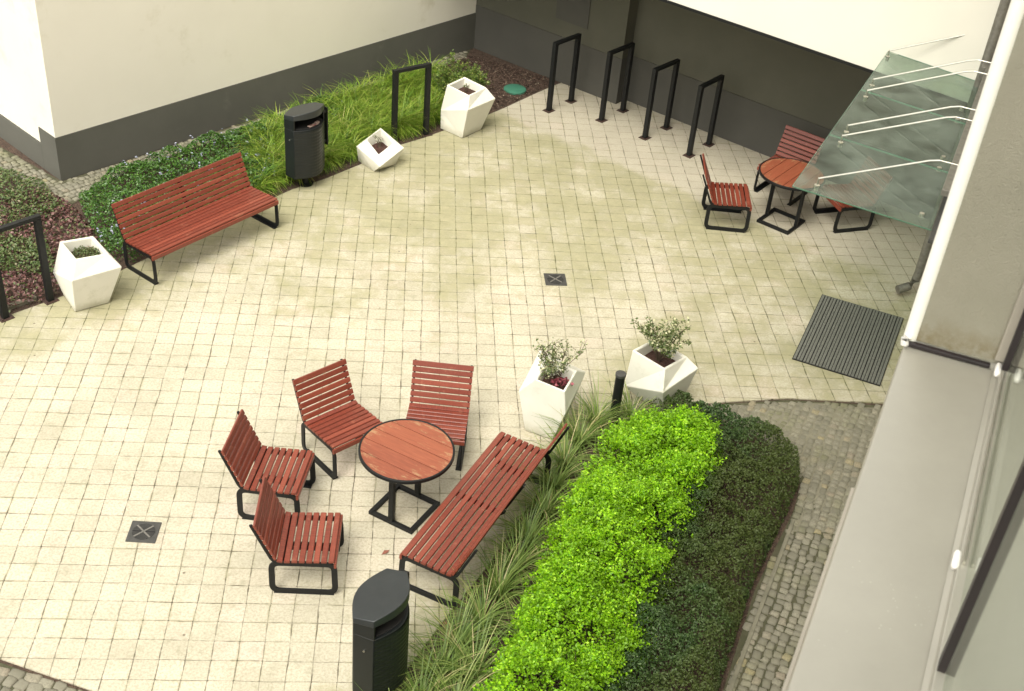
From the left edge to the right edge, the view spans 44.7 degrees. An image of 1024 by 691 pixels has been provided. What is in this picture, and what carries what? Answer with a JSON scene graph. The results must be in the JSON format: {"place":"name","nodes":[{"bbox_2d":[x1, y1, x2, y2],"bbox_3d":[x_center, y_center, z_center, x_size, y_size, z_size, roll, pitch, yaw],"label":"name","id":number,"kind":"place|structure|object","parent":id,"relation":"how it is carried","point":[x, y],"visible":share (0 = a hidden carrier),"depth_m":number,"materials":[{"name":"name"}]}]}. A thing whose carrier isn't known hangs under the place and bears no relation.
{"place":"outdoors","nodes":[
{"label":"outdoors","id":0,"kind":"place"},
{"bbox_2d":[0,663,82,690],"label":"cobbled path","id":1,"kind":"structure","parent":0,"point":[16,680],"depth_m":9.50,"materials":[{"name":"stone"}]},
{"bbox_2d":[0,49,470,203],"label":"cobbled path","id":2,"kind":"structure","parent":0,"point":[61,189],"depth_m":15.85,"materials":[{"name":"stone"}]},
{"bbox_2d":[0,48,882,690],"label":"ground","id":3,"kind":"structure","parent":0,"point":[324,174],"depth_m":11.89,"materials":[{"name":"brown soil"}]},
{"bbox_2d":[7,295,36,310],"bbox_3d":[-5.452,-0.395,13.376,0.708,0.050,0.055,-27,47,-37],"label":"edging stone","id":4,"kind":"object","parent":3,"relation":"on","point":[20,303],"visible":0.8,"depth_m":13.46,"materials":[{"name":"concrete"}]},
{"bbox_2d":[0,233,54,273],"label":"green creeper","id":5,"kind":"object","parent":3,"relation":"on","point":[22,258],"visible":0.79,"depth_m":14.05,"materials":[{"name":"green plant"}]},
{"bbox_2d":[0,166,62,240],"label":"green creeper","id":6,"kind":"object","parent":3,"relation":"on","point":[19,185],"visible":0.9,"depth_m":15.05,"materials":[{"name":"green plant"}]},
{"bbox_2d":[0,188,100,312],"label":"red creeper","id":7,"kind":"object","parent":3,"relation":"on","point":[73,229],"visible":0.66,"depth_m":14.52,"materials":[{"name":"brown plant"}]},
{"bbox_2d":[78,95,345,262],"bbox_3d":[-3.784,-2.417,16.214,1.778,0.273,5.045,24,39,24],"label":"periwinkle","id":8,"kind":"object","parent":3,"relation":"on","point":[126,192],"depth_m":15.75,"materials":[{"name":"green plant"}]},
{"bbox_2d":[0,0,476,180],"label":"rendered building","id":9,"kind":"structure","parent":3,"relation":"on","point":[86,86],"depth_m":16.25,"materials":[{"name":"paint"}]},
{"bbox_2d":[227,48,455,199],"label":"tall grass","id":10,"kind":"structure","parent":3,"relation":"on","point":[365,114],"depth_m":17.39,"materials":[{"name":"green plant"}]},
{"bbox_2d":[340,669,429,690],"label":"sedge clump","id":11,"kind":"object","parent":3,"relation":"on","point":[402,685],"visible":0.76,"depth_m":9.37,"materials":[{"name":"green plant"}]},
{"bbox_2d":[391,62,431,142],"bbox_3d":[-1.387,-3.332,17.098,0.670,1.070,0.130,-19,42,-30],"label":"bike rack","id":12,"kind":"object","parent":3,"relation":"on","point":[427,66],"visible":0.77,"depth_m":17.02,"materials":[{"name":"metal"}]},
{"bbox_2d":[395,638,474,690],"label":"sedge clump","id":13,"kind":"object","parent":3,"relation":"on","point":[423,683],"visible":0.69,"depth_m":9.57,"materials":[{"name":"green plant"}]},
{"bbox_2d":[398,607,501,690],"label":"sedge clump","id":14,"kind":"object","parent":3,"relation":"on","point":[443,651],"visible":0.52,"depth_m":9.78,"materials":[{"name":"green plant"}]},
{"bbox_2d":[408,577,511,682],"bbox_3d":[-0.434,2.271,9.925,0.980,0.491,0.958,2,36,-5],"label":"sedge clump","id":15,"kind":"object","parent":3,"relation":"on","point":[468,635],"visible":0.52,"depth_m":10.01,"materials":[{"name":"green plant"}]},
{"bbox_2d":[404,640,518,690],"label":"sedge clump","id":16,"kind":"object","parent":3,"relation":"on","point":[458,686],"visible":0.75,"depth_m":9.55,"materials":[{"name":"green plant"}]},
{"bbox_2d":[413,606,525,690],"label":"sedge clump","id":17,"kind":"object","parent":3,"relation":"on","point":[482,660],"visible":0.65,"depth_m":9.79,"materials":[{"name":"green plant"}]},
{"bbox_2d":[426,553,526,652],"bbox_3d":[-0.210,2.163,10.129,0.927,0.463,0.927,21,38,21],"label":"sedge clump","id":18,"kind":"object","parent":3,"relation":"on","point":[479,604],"visible":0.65,"depth_m":10.23,"materials":[{"name":"green plant"}]},
{"bbox_2d":[432,55,556,107],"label":"bark mulch","id":19,"kind":"object","parent":3,"relation":"on","point":[515,76],"visible":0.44,"depth_m":19.37,"materials":[{"name":"brown wood"}]},
{"bbox_2d":[431,49,489,90],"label":"corner shrub","id":20,"kind":"object","parent":19,"relation":"on","point":[447,76],"visible":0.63,"depth_m":18.16,"materials":[{"name":"green plant"}]},
{"bbox_2d":[503,84,525,94],"bbox_3d":[0.046,-3.917,19.001,0.350,0.037,0.350,2,36,-5],"label":"manhole lid","id":21,"kind":"object","parent":19,"relation":"on","point":[515,89],"visible":1,"depth_m":18.95,"materials":[{"name":"green plastic"}]},
{"bbox_2d":[450,531,546,632],"bbox_3d":[-0.082,1.949,10.438,0.993,0.470,0.985,2,36,-5],"label":"sedge clump","id":22,"kind":"object","parent":3,"relation":"on","point":[500,592],"visible":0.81,"depth_m":10.53,"materials":[{"name":"green plant"}]},
{"bbox_2d":[467,506,560,597],"bbox_3d":[0.072,1.751,10.722,0.920,0.484,0.950,2,36,-5],"label":"sedge clump","id":23,"kind":"object","parent":3,"relation":"on","point":[519,555],"visible":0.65,"depth_m":10.79,"materials":[{"name":"green plant"}]},
{"bbox_2d":[483,487,566,571],"bbox_3d":[0.129,1.578,10.971,0.966,0.483,0.930,2,36,-5],"label":"sedge clump","id":24,"kind":"object","parent":3,"relation":"on","point":[526,526],"visible":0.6,"depth_m":11.08,"materials":[{"name":"green plant"}]},
{"bbox_2d":[500,452,588,542],"bbox_3d":[0.307,1.367,11.285,0.899,0.486,0.951,16,37,14],"label":"sedge clump","id":25,"kind":"object","parent":3,"relation":"on","point":[549,511],"visible":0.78,"depth_m":11.37,"materials":[{"name":"green plant"}]},
{"bbox_2d":[512,435,605,507],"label":"sedge clump","id":26,"kind":"object","parent":3,"relation":"on","point":[557,486],"visible":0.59,"depth_m":11.65,"materials":[{"name":"green plant"}]},
{"bbox_2d":[517,404,609,487],"bbox_3d":[0.500,0.979,11.840,0.919,0.499,0.991,2,36,-5],"label":"sedge clump","id":27,"kind":"object","parent":3,"relation":"on","point":[560,453],"visible":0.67,"depth_m":11.96,"materials":[{"name":"green plant"}]},
{"bbox_2d":[531,387,623,463],"bbox_3d":[0.673,0.806,12.124,0.924,0.476,0.998,-19,42,-30],"label":"sedge clump","id":28,"kind":"object","parent":3,"relation":"on","point":[580,437],"visible":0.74,"depth_m":12.22,"materials":[{"name":"green plant"}]},
{"bbox_2d":[471,403,727,690],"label":"lime hedge","id":29,"kind":"object","parent":3,"relation":"on","point":[622,492],"visible":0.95,"depth_m":10.35,"materials":[{"name":"green plant"}]},
{"bbox_2d":[569,373,641,455],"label":"sedge clump","id":30,"kind":"object","parent":3,"relation":"on","point":[596,411],"visible":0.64,"depth_m":12.47,"materials":[{"name":"green plant"}]},
{"bbox_2d":[609,370,625,423],"bbox_3d":[1.049,0.529,12.440,0.108,0.632,0.108,2,36,-5],"label":"bollard","id":31,"kind":"object","parent":3,"relation":"on","point":[620,375],"visible":0.84,"depth_m":12.34,"materials":[{"name":"metal"}]},
{"bbox_2d":[594,369,671,428],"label":"sedge clump","id":32,"kind":"object","parent":3,"relation":"on","point":[629,412],"visible":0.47,"depth_m":12.59,"materials":[{"name":"green plant"}]},
{"bbox_2d":[585,389,799,690],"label":"shrub cover","id":33,"kind":"object","parent":3,"relation":"on","point":[705,590],"visible":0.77,"depth_m":10.76,"materials":[{"name":"green plant"}]},
{"bbox_2d":[474,0,1010,220],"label":"overhanging building","id":34,"kind":"structure","parent":3,"relation":"on","point":[809,66],"depth_m":16.99,"materials":[{"name":"grey paint"}]},
{"bbox_2d":[727,520,794,690],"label":"kerb strip","id":35,"kind":"object","parent":3,"relation":"on","point":[755,621],"visible":1,"depth_m":10.70,"materials":[{"name":"concrete"}]},
{"bbox_2d":[904,0,1023,369],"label":"building","id":36,"kind":"structure","parent":3,"relation":"on","point":[970,287],"depth_m":1.92,"materials":[{"name":"beige paint"}]},
{"bbox_2d":[782,332,992,690],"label":"window sill","id":37,"kind":"structure","parent":36,"relation":"attached to","point":[870,621],"depth_m":1.69,"materials":[{"name":"metal"}]},
{"bbox_2d":[792,35,991,243],"bbox_3d":[4.069,-2.509,12.535,1.408,0.594,4.800,18,38,17],"label":"glass canopy","id":38,"kind":"object","parent":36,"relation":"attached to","point":[947,185],"visible":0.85,"depth_m":11.93,"materials":[{"name":"clear glass"}]},
{"bbox_2d":[895,0,1010,293],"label":"downpipe","id":39,"kind":"object","parent":36,"relation":"attached to","point":[996,28],"visible":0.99,"depth_m":13.78,"materials":[{"name":"metal"}]},
{"bbox_2d":[921,283,1023,690],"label":"window","id":40,"kind":"structure","parent":36,"relation":"attached to","point":[977,643],"depth_m":1.50,"materials":[{"name":"metal"}]},
{"bbox_2d":[0,83,932,690],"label":"paving","id":41,"kind":"structure","parent":0,"point":[126,403],"depth_m":13.39,"materials":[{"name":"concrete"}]},
{"bbox_2d":[0,213,59,322],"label":"bike rack","id":42,"kind":"object","parent":41,"relation":"on","point":[49,299],"visible":1,"depth_m":13.15,"materials":[{"name":"metal"}]},
{"bbox_2d":[53,236,120,311],"bbox_3d":[-4.584,-0.788,13.440,0.556,0.701,0.556,-22,44,-33],"label":"faceted planter","id":43,"kind":"object","parent":41,"relation":"on","point":[87,281],"visible":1,"depth_m":13.29,"materials":[{"name":"white concrete"}]},
{"bbox_2d":[72,245,100,258],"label":"creeping plant","id":44,"kind":"object","parent":43,"relation":"in","point":[88,249],"visible":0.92,"depth_m":13.34,"materials":[{"name":"green plant"}]},
{"bbox_2d":[125,521,161,542],"bbox_3d":[-3.217,1.626,10.867,0.256,0.016,0.256,4,36,-2],"label":"drain cover","id":45,"kind":"object","parent":41,"relation":"on","point":[143,531],"visible":1,"depth_m":10.86,"materials":[{"name":"metal"}]},
{"bbox_2d":[111,152,278,284],"bbox_3d":[-3.652,-1.506,14.502,0.709,0.781,1.858,28,41,28],"label":"slatted bench","id":46,"kind":"object","parent":41,"relation":"on","point":[170,236],"visible":1,"depth_m":14.41,"materials":[{"name":"red wood"}]},
{"bbox_2d":[218,409,315,526],"bbox_3d":[-2.168,1.093,11.091,0.709,0.781,0.588,8,36,3],"label":"slatted chair","id":47,"kind":"object","parent":41,"relation":"on","point":[241,451],"visible":0.88,"depth_m":11.03,"materials":[{"name":"red wood"}]},
{"bbox_2d":[249,476,343,594],"bbox_3d":[-1.790,1.601,10.436,0.709,0.781,0.588,3,36,-4],"label":"slatted chair","id":48,"kind":"object","parent":41,"relation":"on","point":[270,528],"visible":1,"depth_m":10.37,"materials":[{"name":"red wood"}]},
{"bbox_2d":[284,102,327,186],"bbox_3d":[-2.614,-2.556,15.826,0.411,1.100,0.609,12,36,9],"label":"litter bin","id":49,"kind":"object","parent":41,"relation":"on","point":[304,153],"visible":1,"depth_m":15.63,"materials":[{"name":"metal"}]},
{"bbox_2d":[307,120,319,127],"bbox_3d":[-2.483,-2.773,15.587,0.055,0.028,0.195,27,41,27],"label":"rubbish","id":50,"kind":"object","parent":49,"relation":"in","point":[317,122],"visible":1,"depth_m":15.58,"materials":[{"name":"beige paper"}]},
{"bbox_2d":[292,359,382,479],"bbox_3d":[-1.633,0.690,11.724,0.588,0.781,0.709,-24,45,-35],"label":"slatted chair","id":51,"kind":"object","parent":41,"relation":"on","point":[331,430],"visible":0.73,"depth_m":11.69,"materials":[{"name":"red wood"}]},
{"bbox_2d":[357,128,403,170],"bbox_3d":[-1.769,-2.623,16.598,0.476,0.436,0.446,29,42,29],"label":"faceted planter","id":52,"kind":"object","parent":41,"relation":"on","point":[373,156],"visible":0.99,"depth_m":16.54,"materials":[{"name":"white concrete"}]},
{"bbox_2d":[373,133,383,147],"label":"silver plant","id":53,"kind":"object","parent":52,"relation":"in","point":[378,139],"visible":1,"depth_m":16.53,"materials":[{"name":"white plant"}]},
{"bbox_2d":[352,568,409,690],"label":"litter bin","id":54,"kind":"object","parent":41,"relation":"on","point":[380,617],"visible":0.99,"depth_m":9.08,"materials":[{"name":"metal"}]},
{"bbox_2d":[358,419,454,534],"bbox_3d":[-0.953,1.204,11.150,0.848,0.725,0.848,22,39,22],"label":"round table","id":55,"kind":"object","parent":41,"relation":"on","point":[396,454],"visible":1,"depth_m":10.97,"materials":[{"name":"brown wood"}]},
{"bbox_2d":[406,359,473,470],"bbox_3d":[-0.710,0.664,11.885,0.588,0.781,0.709,6,36,1],"label":"slatted chair","id":56,"kind":"object","parent":41,"relation":"on","point":[452,422],"visible":0.73,"depth_m":11.94,"materials":[{"name":"red wood"}]},
{"bbox_2d":[441,77,494,137],"bbox_3d":[-0.634,-3.360,17.567,0.562,0.681,0.543,33,44,33],"label":"faceted planter","id":57,"kind":"object","parent":41,"relation":"on","point":[463,113],"visible":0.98,"depth_m":17.43,"materials":[{"name":"white concrete"}]},
{"bbox_2d":[399,423,569,607],"bbox_3d":[-0.222,1.383,10.953,0.709,0.781,1.858,19,38,19],"label":"slatted bench","id":58,"kind":"object","parent":41,"relation":"on","point":[500,441],"visible":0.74,"depth_m":10.84,"materials":[{"name":"red wood"}]},
{"bbox_2d":[519,351,585,438],"bbox_3d":[0.388,0.475,12.356,0.505,0.705,0.509,18,37,16],"label":"faceted planter","id":59,"kind":"object","parent":41,"relation":"on","point":[543,396],"visible":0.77,"depth_m":12.16,"materials":[{"name":"white concrete"}]},
{"bbox_2d":[533,337,587,386],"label":"flowering shrub","id":60,"kind":"object","parent":59,"relation":"on","point":[552,368],"visible":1,"depth_m":12.01,"materials":[{"name":"green plant"}]},
{"bbox_2d":[544,273,566,285],"bbox_3d":[0.513,-0.783,14.721,0.256,0.016,0.256,1,36,-6],"label":"drain cover","id":61,"kind":"object","parent":41,"relation":"on","point":[553,279],"visible":1,"depth_m":14.71,"materials":[{"name":"metal"}]},
{"bbox_2d":[542,33,581,112],"bbox_3d":[0.762,-4.027,18.356,0.130,1.070,0.670,30,42,30],"label":"bike rack","id":62,"kind":"object","parent":41,"relation":"on","point":[554,56],"visible":1,"depth_m":18.31,"materials":[{"name":"metal"}]},
{"bbox_2d":[595,42,634,122],"bbox_3d":[1.535,-3.861,18.231,0.130,1.070,0.670,30,42,30],"label":"bike rack","id":63,"kind":"object","parent":41,"relation":"on","point":[622,109],"visible":1,"depth_m":18.18,"materials":[{"name":"metal"}]},
{"bbox_2d":[638,58,679,140],"bbox_3d":[2.141,-3.541,17.867,0.130,1.070,0.670,31,43,31],"label":"bike rack","id":64,"kind":"object","parent":41,"relation":"on","point":[666,126],"visible":1,"depth_m":17.82,"materials":[{"name":"metal"}]},
{"bbox_2d":[624,340,697,413],"bbox_3d":[1.508,0.342,12.706,0.510,0.688,0.527,-24,45,-35],"label":"faceted planter","id":65,"kind":"object","parent":41,"relation":"on","point":[649,376],"visible":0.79,"depth_m":12.53,"materials":[{"name":"white concrete"}]},
{"bbox_2d":[630,315,692,361],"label":"variegated shrub","id":66,"kind":"object","parent":65,"relation":"on","point":[656,338],"visible":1,"depth_m":12.38,"materials":[{"name":"green plant"}]},
{"bbox_2d":[682,74,724,158],"bbox_3d":[2.721,-3.236,17.522,0.130,1.070,0.670,29,42,29],"label":"bike rack","id":67,"kind":"object","parent":41,"relation":"on","point":[719,79],"visible":1,"depth_m":17.48,"materials":[{"name":"metal"}]},
{"bbox_2d":[700,153,751,232],"bbox_3d":[2.720,-1.955,15.991,0.709,0.781,0.588,6,36,0],"label":"slatted chair","id":68,"kind":"object","parent":41,"relation":"on","point":[743,195],"visible":1,"depth_m":15.95,"materials":[{"name":"red wood"}]},
{"bbox_2d":[754,125,824,205],"bbox_3d":[3.738,-2.434,16.794,0.588,0.781,0.709,28,41,28],"label":"slatted chair","id":69,"kind":"object","parent":41,"relation":"on","point":[761,186],"visible":0.46,"depth_m":16.83,"materials":[{"name":"red wood"}]},
{"bbox_2d":[756,158,825,234],"bbox_3d":[3.547,-1.908,16.085,0.848,0.725,0.848,28,41,28],"label":"round table","id":70,"kind":"object","parent":41,"relation":"on","point":[783,173],"visible":0.94,"depth_m":15.95,"materials":[{"name":"brown wood"}]},
{"bbox_2d":[792,294,903,385],"bbox_3d":[3.853,-0.088,14.200,0.980,0.016,1.500,18,38,17],"label":"door mat","id":71,"kind":"object","parent":41,"relation":"on","point":[849,339],"depth_m":14.15,"materials":[{"name":"grey metal"}]},
{"bbox_2d":[813,156,893,232],"bbox_3d":[4.442,-1.970,16.245,0.709,0.781,0.588,-7,37,-17],"label":"slatted chair","id":72,"kind":"object","parent":41,"relation":"on","point":[849,193],"visible":0.98,"depth_m":16.19,"materials":[{"name":"red wood"}]},
{"bbox_2d":[647,400,881,690],"bbox_3d":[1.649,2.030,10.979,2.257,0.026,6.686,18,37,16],"label":"cobbled path","id":73,"kind":"structure","parent":0,"point":[793,555],"depth_m":11.62,"materials":[{"name":"stone"}]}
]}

